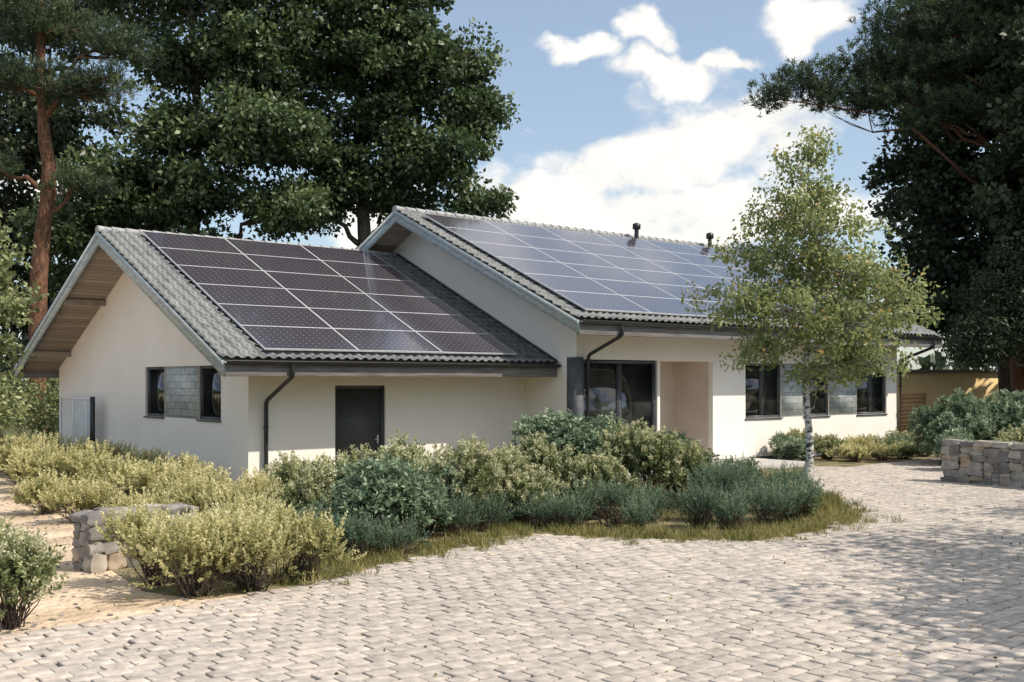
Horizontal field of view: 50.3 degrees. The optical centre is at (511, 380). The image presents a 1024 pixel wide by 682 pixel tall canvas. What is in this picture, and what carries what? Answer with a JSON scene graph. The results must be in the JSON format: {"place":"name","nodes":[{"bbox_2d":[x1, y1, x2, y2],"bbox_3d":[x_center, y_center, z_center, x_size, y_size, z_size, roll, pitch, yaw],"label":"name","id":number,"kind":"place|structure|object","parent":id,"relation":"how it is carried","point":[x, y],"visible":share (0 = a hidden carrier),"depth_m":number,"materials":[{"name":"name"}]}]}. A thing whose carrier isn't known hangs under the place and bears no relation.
{"place":"outdoors","nodes":[
{"label":"outdoors","id":0,"kind":"place"},
{"bbox_2d":[0,472,248,634],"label":"sand path","id":1,"kind":"structure","parent":0,"point":[96,592],"depth_m":12.27,"materials":[{"name":"beige sand"}]},
{"bbox_2d":[0,434,67,486],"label":"golden spirea shrub","id":2,"kind":"object","parent":1,"relation":"on","point":[23,452],"visible":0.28,"depth_m":23.19,"materials":[{"name":"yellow plant"}]},
{"bbox_2d":[0,517,71,629],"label":"viburnum shrub","id":3,"kind":"object","parent":1,"relation":"on","point":[27,560],"visible":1,"depth_m":10.34,"materials":[{"name":"green plant"}]},
{"bbox_2d":[0,430,71,484],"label":"golden spirea shrub","id":4,"kind":"object","parent":1,"relation":"on","point":[4,453],"visible":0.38,"depth_m":25.01,"materials":[{"name":"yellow plant"}]},
{"bbox_2d":[8,468,88,513],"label":"golden spirea shrub","id":5,"kind":"object","parent":1,"relation":"on","point":[27,492],"visible":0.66,"depth_m":19.42,"materials":[{"name":"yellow plant"}]},
{"bbox_2d":[33,473,121,522],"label":"golden spirea shrub","id":6,"kind":"object","parent":1,"relation":"on","point":[63,499],"visible":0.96,"depth_m":18.28,"materials":[{"name":"yellow plant"}]},
{"bbox_2d":[0,477,193,628],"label":"pebbles","id":7,"kind":"object","parent":1,"relation":"on","point":[34,625],"visible":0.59,"depth_m":12.42,"materials":[{"name":"stone"}]},
{"bbox_2d":[5,397,936,585],"bbox_3d":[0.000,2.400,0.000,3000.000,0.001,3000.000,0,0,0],"label":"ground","id":8,"kind":"structure","parent":0,"point":[800,468],"depth_m":33.24,"materials":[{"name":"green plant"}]},
{"bbox_2d":[0,210,49,448],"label":"hazel tree","id":9,"kind":"object","parent":8,"relation":"on","point":[11,305],"visible":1,"depth_m":16.47,"materials":[{"name":"green plant"}]},
{"bbox_2d":[0,371,58,441],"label":"ivy hedge","id":10,"kind":"object","parent":8,"relation":"on","point":[36,402],"visible":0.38,"depth_m":36.08,"materials":[{"name":"green plant"}]},
{"bbox_2d":[0,0,167,433],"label":"pine tree","id":11,"kind":"object","parent":8,"relation":"on","point":[37,19],"visible":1,"depth_m":37.74,"materials":[{"name":"green plant"}]},
{"bbox_2d":[0,0,182,432],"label":"pine tree","id":12,"kind":"object","parent":8,"relation":"on","point":[19,111],"visible":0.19,"depth_m":48.26,"materials":[{"name":"green plant"}]},
{"bbox_2d":[5,0,341,302],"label":"oak tree","id":13,"kind":"object","parent":8,"relation":"on","point":[208,58],"visible":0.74,"depth_m":41.89,"materials":[{"name":"green plant"}]},
{"bbox_2d":[215,0,520,246],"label":"oak tree","id":14,"kind":"object","parent":8,"relation":"on","point":[399,55],"visible":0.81,"depth_m":44.50,"materials":[{"name":"green plant"}]},
{"bbox_2d":[0,468,844,599],"bbox_3d":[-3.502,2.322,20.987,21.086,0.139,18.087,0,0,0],"label":"grass","id":15,"kind":"structure","parent":8,"relation":"on","point":[678,517],"depth_m":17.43,"materials":[{"name":"green plant"}]},
{"bbox_2d":[9,436,119,491],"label":"golden spirea shrub","id":16,"kind":"object","parent":15,"relation":"on","point":[50,461],"visible":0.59,"depth_m":21.92,"materials":[{"name":"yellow plant"}]},
{"bbox_2d":[60,397,94,443],"bbox_3d":[-12.725,1.425,31.828,0.100,1.950,2.880,0,0,-40],"label":"glass screen","id":17,"kind":"object","parent":15,"relation":"on","point":[92,418],"visible":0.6,"depth_m":31.13,"materials":[{"name":"metal"}]},
{"bbox_2d":[61,446,158,506],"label":"golden spirea shrub","id":18,"kind":"object","parent":15,"relation":"on","point":[99,466],"visible":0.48,"depth_m":20.55,"materials":[{"name":"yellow plant"}]},
{"bbox_2d":[69,503,197,572],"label":"dry stone wall","id":19,"kind":"structure","parent":15,"relation":"on","point":[92,551],"depth_m":13.75,"materials":[{"name":"grey stone"}]},
{"bbox_2d":[104,454,191,502],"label":"golden spirea shrub","id":20,"kind":"object","parent":15,"relation":"on","point":[148,474],"visible":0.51,"depth_m":19.46,"materials":[{"name":"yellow plant"}]},
{"bbox_2d":[101,485,201,512],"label":"golden spirea shrub","id":21,"kind":"object","parent":15,"relation":"on","point":[127,502],"visible":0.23,"depth_m":16.34,"materials":[{"name":"yellow plant"}]},
{"bbox_2d":[94,498,211,585],"bbox_3d":[-4.175,1.888,12.761,1.294,1.018,1.319,0,0,0],"label":"golden spirea shrub","id":22,"kind":"object","parent":15,"relation":"on","point":[137,523],"visible":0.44,"depth_m":12.62,"materials":[{"name":"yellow plant"}]},
{"bbox_2d":[115,503,250,598],"bbox_3d":[-3.560,1.881,12.019,1.030,1.034,1.464,0,0,44],"label":"golden spirea shrub","id":23,"kind":"object","parent":15,"relation":"on","point":[191,540],"visible":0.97,"depth_m":11.93,"materials":[{"name":"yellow plant"}]},
{"bbox_2d":[149,470,236,517],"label":"golden spirea shrub","id":24,"kind":"object","parent":15,"relation":"on","point":[185,491],"visible":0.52,"depth_m":17.11,"materials":[{"name":"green plant"}]},
{"bbox_2d":[152,461,233,515],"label":"golden spirea shrub","id":25,"kind":"object","parent":15,"relation":"on","point":[207,472],"visible":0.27,"depth_m":18.73,"materials":[{"name":"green plant"}]},
{"bbox_2d":[172,496,277,574],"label":"golden spirea shrub","id":26,"kind":"object","parent":15,"relation":"on","point":[244,508],"visible":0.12,"depth_m":13.34,"materials":[{"name":"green plant"}]},
{"bbox_2d":[195,464,292,509],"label":"golden spirea shrub","id":27,"kind":"object","parent":15,"relation":"on","point":[245,486],"visible":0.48,"depth_m":16.62,"materials":[{"name":"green plant"}]},
{"bbox_2d":[184,506,315,591],"bbox_3d":[-3.028,1.910,12.346,1.272,0.976,1.249,0,0,-35],"label":"golden spirea shrub","id":28,"kind":"object","parent":15,"relation":"on","point":[252,534],"visible":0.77,"depth_m":12.26,"materials":[{"name":"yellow plant"}]},
{"bbox_2d":[203,483,308,521],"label":"golden spirea shrub","id":29,"kind":"object","parent":15,"relation":"on","point":[239,500],"visible":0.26,"depth_m":15.59,"materials":[{"name":"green plant"}]},
{"bbox_2d":[260,449,335,516],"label":"viburnum shrub","id":30,"kind":"object","parent":15,"relation":"on","point":[287,469],"visible":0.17,"depth_m":18.23,"materials":[{"name":"green plant"}]},
{"bbox_2d":[238,502,366,580],"bbox_3d":[-2.589,1.925,12.986,1.768,0.948,1.032,0,0,0],"label":"golden spirea shrub","id":31,"kind":"object","parent":15,"relation":"on","point":[323,534],"visible":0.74,"depth_m":12.89,"materials":[{"name":"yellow plant"}]},
{"bbox_2d":[262,449,355,523],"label":"viburnum shrub","id":32,"kind":"object","parent":15,"relation":"on","point":[313,483],"visible":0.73,"depth_m":16.67,"materials":[{"name":"green plant"}]},
{"bbox_2d":[324,498,398,560],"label":"lavender plant","id":33,"kind":"object","parent":15,"relation":"on","point":[356,531],"visible":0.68,"depth_m":14.44,"materials":[{"name":"green plant"}]},
{"bbox_2d":[340,428,433,516],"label":"viburnum shrub","id":34,"kind":"object","parent":15,"relation":"on","point":[408,452],"visible":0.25,"depth_m":18.79,"materials":[{"name":"green plant"}]},
{"bbox_2d":[330,451,456,545],"bbox_3d":[-1.717,1.703,15.740,1.855,1.392,1.842,0,0,0],"label":"rhododendron shrub","id":35,"kind":"object","parent":15,"relation":"on","point":[392,489],"visible":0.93,"depth_m":15.39,"materials":[{"name":"green plant"}]},
{"bbox_2d":[361,510,435,554],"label":"lavender plant","id":36,"kind":"object","parent":15,"relation":"on","point":[398,538],"visible":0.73,"depth_m":14.95,"materials":[{"name":"green plant"}]},
{"bbox_2d":[399,459,464,535],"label":"rhododendron shrub","id":37,"kind":"object","parent":15,"relation":"on","point":[436,480],"visible":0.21,"depth_m":16.90,"materials":[{"name":"green plant"}]},
{"bbox_2d":[434,483,486,536],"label":"lavender plant","id":38,"kind":"object","parent":15,"relation":"on","point":[459,511],"visible":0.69,"depth_m":16.64,"materials":[{"name":"green plant"}]},
{"bbox_2d":[413,431,509,528],"bbox_3d":[-0.902,1.590,17.561,1.750,1.615,1.941,0,0,0],"label":"viburnum shrub","id":39,"kind":"object","parent":15,"relation":"on","point":[479,472],"visible":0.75,"depth_m":17.21,"materials":[{"name":"green plant"}]},
{"bbox_2d":[466,487,518,531],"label":"lavender plant","id":40,"kind":"object","parent":15,"relation":"on","point":[498,507],"visible":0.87,"depth_m":17.25,"materials":[{"name":"green plant"}]},
{"bbox_2d":[485,442,559,522],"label":"viburnum shrub","id":41,"kind":"object","parent":15,"relation":"on","point":[510,459],"visible":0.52,"depth_m":18.08,"materials":[{"name":"green plant"}]},
{"bbox_2d":[486,470,564,524],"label":"viburnum shrub","id":42,"kind":"object","parent":15,"relation":"on","point":[511,489],"visible":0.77,"depth_m":17.86,"materials":[{"name":"green plant"}]},
{"bbox_2d":[508,484,566,528],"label":"lavender plant","id":43,"kind":"object","parent":15,"relation":"on","point":[537,513],"visible":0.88,"depth_m":17.57,"materials":[{"name":"green plant"}]},
{"bbox_2d":[495,430,582,516],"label":"viburnum shrub","id":44,"kind":"object","parent":15,"relation":"on","point":[539,451],"visible":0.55,"depth_m":18.76,"materials":[{"name":"green plant"}]},
{"bbox_2d":[542,486,598,528],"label":"lavender plant","id":45,"kind":"object","parent":15,"relation":"on","point":[579,514],"visible":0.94,"depth_m":17.49,"materials":[{"name":"green plant"}]},
{"bbox_2d":[510,407,636,482],"bbox_3d":[1.240,1.453,21.404,2.047,1.888,2.819,0,0,-38],"label":"rhododendron shrub","id":46,"kind":"object","parent":15,"relation":"on","point":[580,434],"visible":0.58,"depth_m":20.98,"materials":[{"name":"green plant"}]},
{"bbox_2d":[249,488,905,586],"bbox_3d":[2.421,2.250,17.093,13.751,0.283,4.114,0,0,-39],"label":"grass edging","id":47,"kind":"object","parent":15,"relation":"on","point":[843,515],"depth_m":16.50,"materials":[{"name":"green plant"}]},
{"bbox_2d":[546,448,641,519],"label":"viburnum shrub","id":48,"kind":"object","parent":15,"relation":"on","point":[602,464],"visible":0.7,"depth_m":18.53,"materials":[{"name":"green plant"}]},
{"bbox_2d":[565,470,654,526],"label":"lavender plant","id":49,"kind":"object","parent":15,"relation":"on","point":[604,496],"visible":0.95,"depth_m":17.84,"materials":[{"name":"green plant"}]},
{"bbox_2d":[611,489,664,530],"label":"lavender plant","id":50,"kind":"object","parent":15,"relation":"on","point":[634,511],"visible":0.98,"depth_m":17.34,"materials":[{"name":"green plant"}]},
{"bbox_2d":[596,416,702,513],"bbox_3d":[2.394,1.517,19.602,1.962,1.763,1.738,0,0,0],"label":"viburnum shrub","id":51,"kind":"object","parent":15,"relation":"on","point":[642,450],"visible":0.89,"depth_m":19.37,"materials":[{"name":"green plant"}]},
{"bbox_2d":[625,475,673,523],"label":"lavender plant","id":52,"kind":"object","parent":15,"relation":"on","point":[658,493],"visible":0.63,"depth_m":18.21,"materials":[{"name":"green plant"}]},
{"bbox_2d":[642,437,719,506],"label":"viburnum shrub","id":53,"kind":"object","parent":15,"relation":"on","point":[694,450],"visible":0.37,"depth_m":20.24,"materials":[{"name":"green plant"}]},
{"bbox_2d":[665,474,732,529],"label":"lavender plant","id":54,"kind":"object","parent":15,"relation":"on","point":[709,502],"visible":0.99,"depth_m":17.41,"materials":[{"name":"green plant"}]},
{"bbox_2d":[684,452,763,522],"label":"lavender plant","id":55,"kind":"object","parent":15,"relation":"on","point":[726,480],"visible":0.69,"depth_m":18.33,"materials":[{"name":"green plant"}]},
{"bbox_2d":[693,488,758,529],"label":"lavender plant","id":56,"kind":"object","parent":15,"relation":"on","point":[738,512],"visible":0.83,"depth_m":17.45,"materials":[{"name":"green plant"}]},
{"bbox_2d":[725,474,801,526],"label":"lavender plant","id":57,"kind":"object","parent":15,"relation":"on","point":[762,499],"visible":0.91,"depth_m":17.72,"materials":[{"name":"green plant"}]},
{"bbox_2d":[743,460,822,511],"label":"lavender plant","id":58,"kind":"object","parent":15,"relation":"on","point":[783,473],"visible":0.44,"depth_m":19.66,"materials":[{"name":"green plant"}]},
{"bbox_2d":[764,474,828,520],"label":"lavender plant","id":59,"kind":"object","parent":15,"relation":"on","point":[811,491],"visible":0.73,"depth_m":18.28,"materials":[{"name":"green plant"}]},
{"bbox_2d":[680,123,947,482],"bbox_3d":[5.792,-1.259,20.980,4.767,7.333,3.412,0,0,24],"label":"birch tree","id":60,"kind":"object","parent":15,"relation":"on","point":[826,321],"visible":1,"depth_m":20.64,"materials":[{"name":"green plant"}]},
{"bbox_2d":[59,232,896,481],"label":"walls","id":61,"kind":"structure","parent":8,"relation":"on","point":[130,334],"depth_m":28.65,"materials":[{"name":"paint"}]},
{"bbox_2d":[143,367,164,418],"bbox_3d":[-9.183,0.297,28.153,0.195,1.315,1.320,0,0,-40],"label":"window","id":62,"kind":"structure","parent":61,"relation":"attached to","point":[155,391],"depth_m":28.32,"materials":[{"name":"black glass"}]},
{"bbox_2d":[196,366,221,421],"bbox_3d":[-7.058,0.297,25.589,0.195,1.315,1.320,0,0,-40],"label":"window","id":63,"kind":"structure","parent":61,"relation":"attached to","point":[210,393],"depth_m":25.77,"materials":[{"name":"black glass"}]},
{"bbox_2d":[263,364,294,470],"bbox_3d":[-5.075,1.015,23.677,0.124,2.730,1.436,0,0,-38],"label":"downpipe","id":64,"kind":"object","parent":61,"relation":"attached to","point":[279,388],"visible":0.89,"depth_m":24.12,"materials":[{"name":"metal"}]},
{"bbox_2d":[17,364,556,377],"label":"eave beam","id":65,"kind":"structure","parent":61,"relation":"attached to","point":[330,371],"depth_m":24.90,"materials":[{"name":"grey wood"}]},
{"bbox_2d":[21,241,553,372],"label":"soffit deck","id":66,"kind":"structure","parent":61,"relation":"attached to","point":[101,275],"depth_m":30.43,"materials":[{"name":"brown wood"}]},
{"bbox_2d":[31,290,141,356],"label":"purlins","id":67,"kind":"object","parent":66,"relation":"attached to","point":[87,302],"visible":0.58,"depth_m":30.83,"materials":[{"name":"brown wood"}]},
{"bbox_2d":[14,231,224,377],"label":"rake boards","id":68,"kind":"object","parent":66,"relation":"attached to","point":[204,348],"visible":0.98,"depth_m":26.55,"materials":[{"name":"grey wood"}]},
{"bbox_2d":[95,225,398,255],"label":"ridge caps","id":69,"kind":"object","parent":66,"relation":"on","point":[114,229],"visible":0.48,"depth_m":29.71,"materials":[{"name":"tile"}]},
{"bbox_2d":[99,230,557,361],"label":"roof tiles","id":70,"kind":"object","parent":66,"relation":"on","point":[217,329],"visible":0.34,"depth_m":25.90,"materials":[{"name":"grey tile"}]},
{"bbox_2d":[141,231,516,354],"bbox_3d":[-4.765,-2.279,27.895,7.020,3.249,6.946,0,0,-40],"label":"solar panel array","id":71,"kind":"object","parent":70,"relation":"on","point":[271,296],"visible":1,"depth_m":27.35,"materials":[{"name":"black glass"}]},
{"bbox_2d":[224,360,560,367],"bbox_3d":[-2.305,-0.378,25.099,9.160,0.086,0.161,0,0,-40],"label":"gutter","id":72,"kind":"object","parent":66,"relation":"attached to","point":[250,362],"visible":1,"depth_m":24.52,"materials":[{"name":"metal"}]},
{"bbox_2d":[335,385,383,462],"bbox_3d":[-3.634,1.185,25.896,1.390,2.150,0.117,0,0,-40],"label":"entrance door","id":73,"kind":"structure","parent":61,"relation":"attached to","point":[359,417],"depth_m":25.89,"materials":[{"name":"paint"}]},
{"bbox_2d":[397,254,556,361],"bbox_3d":[-1.222,-2.227,30.912,0.085,3.485,7.390,0,0,-40],"label":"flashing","id":74,"kind":"object","parent":61,"relation":"attached to","point":[483,311],"visible":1,"depth_m":30.48,"materials":[{"name":"metal"}]},
{"bbox_2d":[166,364,855,418],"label":"stone panels","id":75,"kind":"object","parent":61,"relation":"on","point":[181,391],"visible":0.76,"depth_m":33.03,"materials":[{"name":"grey stone"}]},
{"bbox_2d":[567,357,582,416],"bbox_3d":[1.604,0.820,27.708,0.250,2.840,0.350,0,0,-40],"label":"corner pilaster","id":76,"kind":"object","parent":61,"relation":"attached to","point":[575,385],"visible":0.57,"depth_m":27.59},
{"bbox_2d":[583,360,654,432],"bbox_3d":[2.840,0.863,28.638,2.780,2.785,0.195,0,0,-40],"label":"sliding glass door","id":77,"kind":"structure","parent":61,"relation":"attached to","point":[623,390],"depth_m":28.75,"materials":[{"name":"black glass"}]},
{"bbox_2d":[369,211,937,336],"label":"soffit deck","id":78,"kind":"structure","parent":61,"relation":"on","point":[394,237],"depth_m":32.55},
{"bbox_2d":[392,205,754,251],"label":"ridge caps","id":79,"kind":"object","parent":78,"relation":"on","point":[395,207],"visible":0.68,"depth_m":35.53,"materials":[{"name":"tile"}]},
{"bbox_2d":[357,210,942,346],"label":"rake boards","id":80,"kind":"object","parent":78,"relation":"attached to","point":[563,317],"visible":0.51,"depth_m":29.04,"materials":[{"name":"grey wood"}]},
{"bbox_2d":[397,209,943,335],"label":"roof tiles","id":81,"kind":"object","parent":78,"relation":"attached to","point":[537,287],"visible":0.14,"depth_m":28.98,"materials":[{"name":"grey tile"}]},
{"bbox_2d":[422,213,890,327],"bbox_3d":[4.962,-3.301,33.553,14.040,3.172,6.925,0,0,-40],"label":"solar panel array","id":82,"kind":"object","parent":81,"relation":"on","point":[593,272],"visible":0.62,"depth_m":31.63,"materials":[{"name":"blue glass"}]},
{"bbox_2d":[577,323,941,347],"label":"eave beam","id":83,"kind":"structure","parent":78,"relation":"attached to","point":[635,331],"depth_m":28.33,"materials":[{"name":"grey wood"}]},
{"bbox_2d":[579,319,946,339],"bbox_3d":[8.086,-1.413,31.241,16.720,0.086,0.161,0,0,-40],"label":"gutter","id":84,"kind":"object","parent":78,"relation":"attached to","point":[687,326],"visible":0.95,"depth_m":28.27,"materials":[{"name":"metal"}]},
{"bbox_2d":[660,361,708,451],"bbox_3d":[4.337,0.845,30.875,2.200,2.790,1.320,0,0,-40],"label":"porch recess","id":85,"kind":"object","parent":61,"relation":"attached to","point":[684,396],"visible":0.45,"depth_m":31.70,"materials":[{"name":"beige paint"}]},
{"bbox_2d":[745,363,782,419],"bbox_3d":[7.460,0.307,32.466,1.780,1.655,0.195,0,0,-40],"label":"window","id":86,"kind":"structure","parent":61,"relation":"attached to","point":[762,395],"depth_m":32.48,"materials":[{"name":"black glass"}]},
{"bbox_2d":[803,364,830,417],"bbox_3d":[9.505,0.307,34.160,1.410,1.655,0.195,0,0,-40],"label":"window","id":87,"kind":"structure","parent":61,"relation":"attached to","point":[819,407],"depth_m":34.37,"materials":[{"name":"black glass"}]},
{"bbox_2d":[856,365,887,415],"bbox_3d":[11.892,0.307,36.138,1.810,1.655,0.195,0,0,-40],"label":"window","id":88,"kind":"structure","parent":61,"relation":"attached to","point":[871,398],"depth_m":36.28,"materials":[{"name":"black glass"}]},
{"bbox_2d":[0,327,996,410],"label":"distant trees","id":89,"kind":"object","parent":8,"relation":"on","point":[929,361],"visible":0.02,"depth_m":88.03,"materials":[{"name":"green plant"}]},
{"bbox_2d":[795,453,941,466],"bbox_3d":[13.493,2.390,32.847,11.084,0.001,8.880,0,0,-40],"label":"planting bed","id":90,"kind":"object","parent":8,"relation":"on","point":[834,462],"visible":0.25,"depth_m":32.28,"materials":[{"name":"soil"}]},
{"bbox_2d":[766,430,805,460],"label":"rhododendron shrub","id":91,"kind":"object","parent":90,"relation":"on","point":[792,446],"visible":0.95,"depth_m":31.52,"materials":[{"name":"green plant"}]},
{"bbox_2d":[825,441,872,461],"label":"golden spirea shrub","id":92,"kind":"object","parent":90,"relation":"on","point":[852,451],"visible":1,"depth_m":32.14,"materials":[{"name":"green plant"}]},
{"bbox_2d":[864,439,900,460],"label":"golden spirea shrub","id":93,"kind":"object","parent":90,"relation":"on","point":[880,451],"visible":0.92,"depth_m":32.61,"materials":[{"name":"green plant"}]},
{"bbox_2d":[915,411,996,464],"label":"rhododendron shrub","id":94,"kind":"object","parent":90,"relation":"on","point":[939,425],"visible":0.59,"depth_m":30.27,"materials":[{"name":"green plant"}]},
{"bbox_2d":[906,387,1023,444],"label":"rhododendron shrub","id":95,"kind":"object","parent":90,"relation":"on","point":[962,405],"visible":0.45,"depth_m":31.09,"materials":[{"name":"green plant"}]},
{"bbox_2d":[983,388,1023,439],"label":"rhododendron shrub","id":96,"kind":"object","parent":90,"relation":"on","point":[1014,410],"visible":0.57,"depth_m":31.23,"materials":[{"name":"green plant"}]},
{"bbox_2d":[740,0,1023,396],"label":"pine tree","id":97,"kind":"object","parent":8,"relation":"on","point":[927,24],"visible":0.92,"depth_m":40.51,"materials":[{"name":"green plant"}]},
{"bbox_2d":[899,393,925,433],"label":"slatted fence","id":98,"kind":"object","parent":8,"relation":"on","point":[907,397],"visible":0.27,"depth_m":41.09,"materials":[{"name":"brown wood"}]},
{"bbox_2d":[858,0,1023,406],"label":"linden tree","id":99,"kind":"object","parent":8,"relation":"on","point":[940,221],"visible":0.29,"depth_m":42.94,"materials":[{"name":"green plant"}]},
{"bbox_2d":[897,369,998,430],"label":"ochre outbuilding","id":100,"kind":"structure","parent":8,"relation":"on","point":[933,384],"depth_m":46.23,"materials":[{"name":"paint"}]},
{"bbox_2d":[933,232,1023,372],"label":"yew tree","id":101,"kind":"object","parent":8,"relation":"on","point":[1001,310],"visible":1,"depth_m":37.57,"materials":[{"name":"green plant"}]},
{"bbox_2d":[940,439,1023,487],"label":"dry stone wall","id":102,"kind":"structure","parent":8,"relation":"on","point":[991,462],"depth_m":24.82,"materials":[{"name":"grey stone"}]},
{"bbox_2d":[955,0,1023,349],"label":"linden tree","id":103,"kind":"object","parent":8,"relation":"on","point":[1005,204],"visible":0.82,"depth_m":38.77,"materials":[{"name":"green plant"}]},
{"bbox_2d":[0,0,999,379],"label":"sky","id":104,"kind":"structure","parent":0,"point":[631,112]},
{"bbox_2d":[0,457,1023,681],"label":"stone paving","id":105,"kind":"structure","parent":0,"point":[348,633],"depth_m":10.97,"materials":[{"name":"grey stone"}]},
{"bbox_2d":[40,477,1020,680],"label":"fallen leaves","id":106,"kind":"object","parent":105,"relation":"on","point":[436,674],"visible":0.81,"depth_m":11.93,"materials":[{"name":"brown plant"}]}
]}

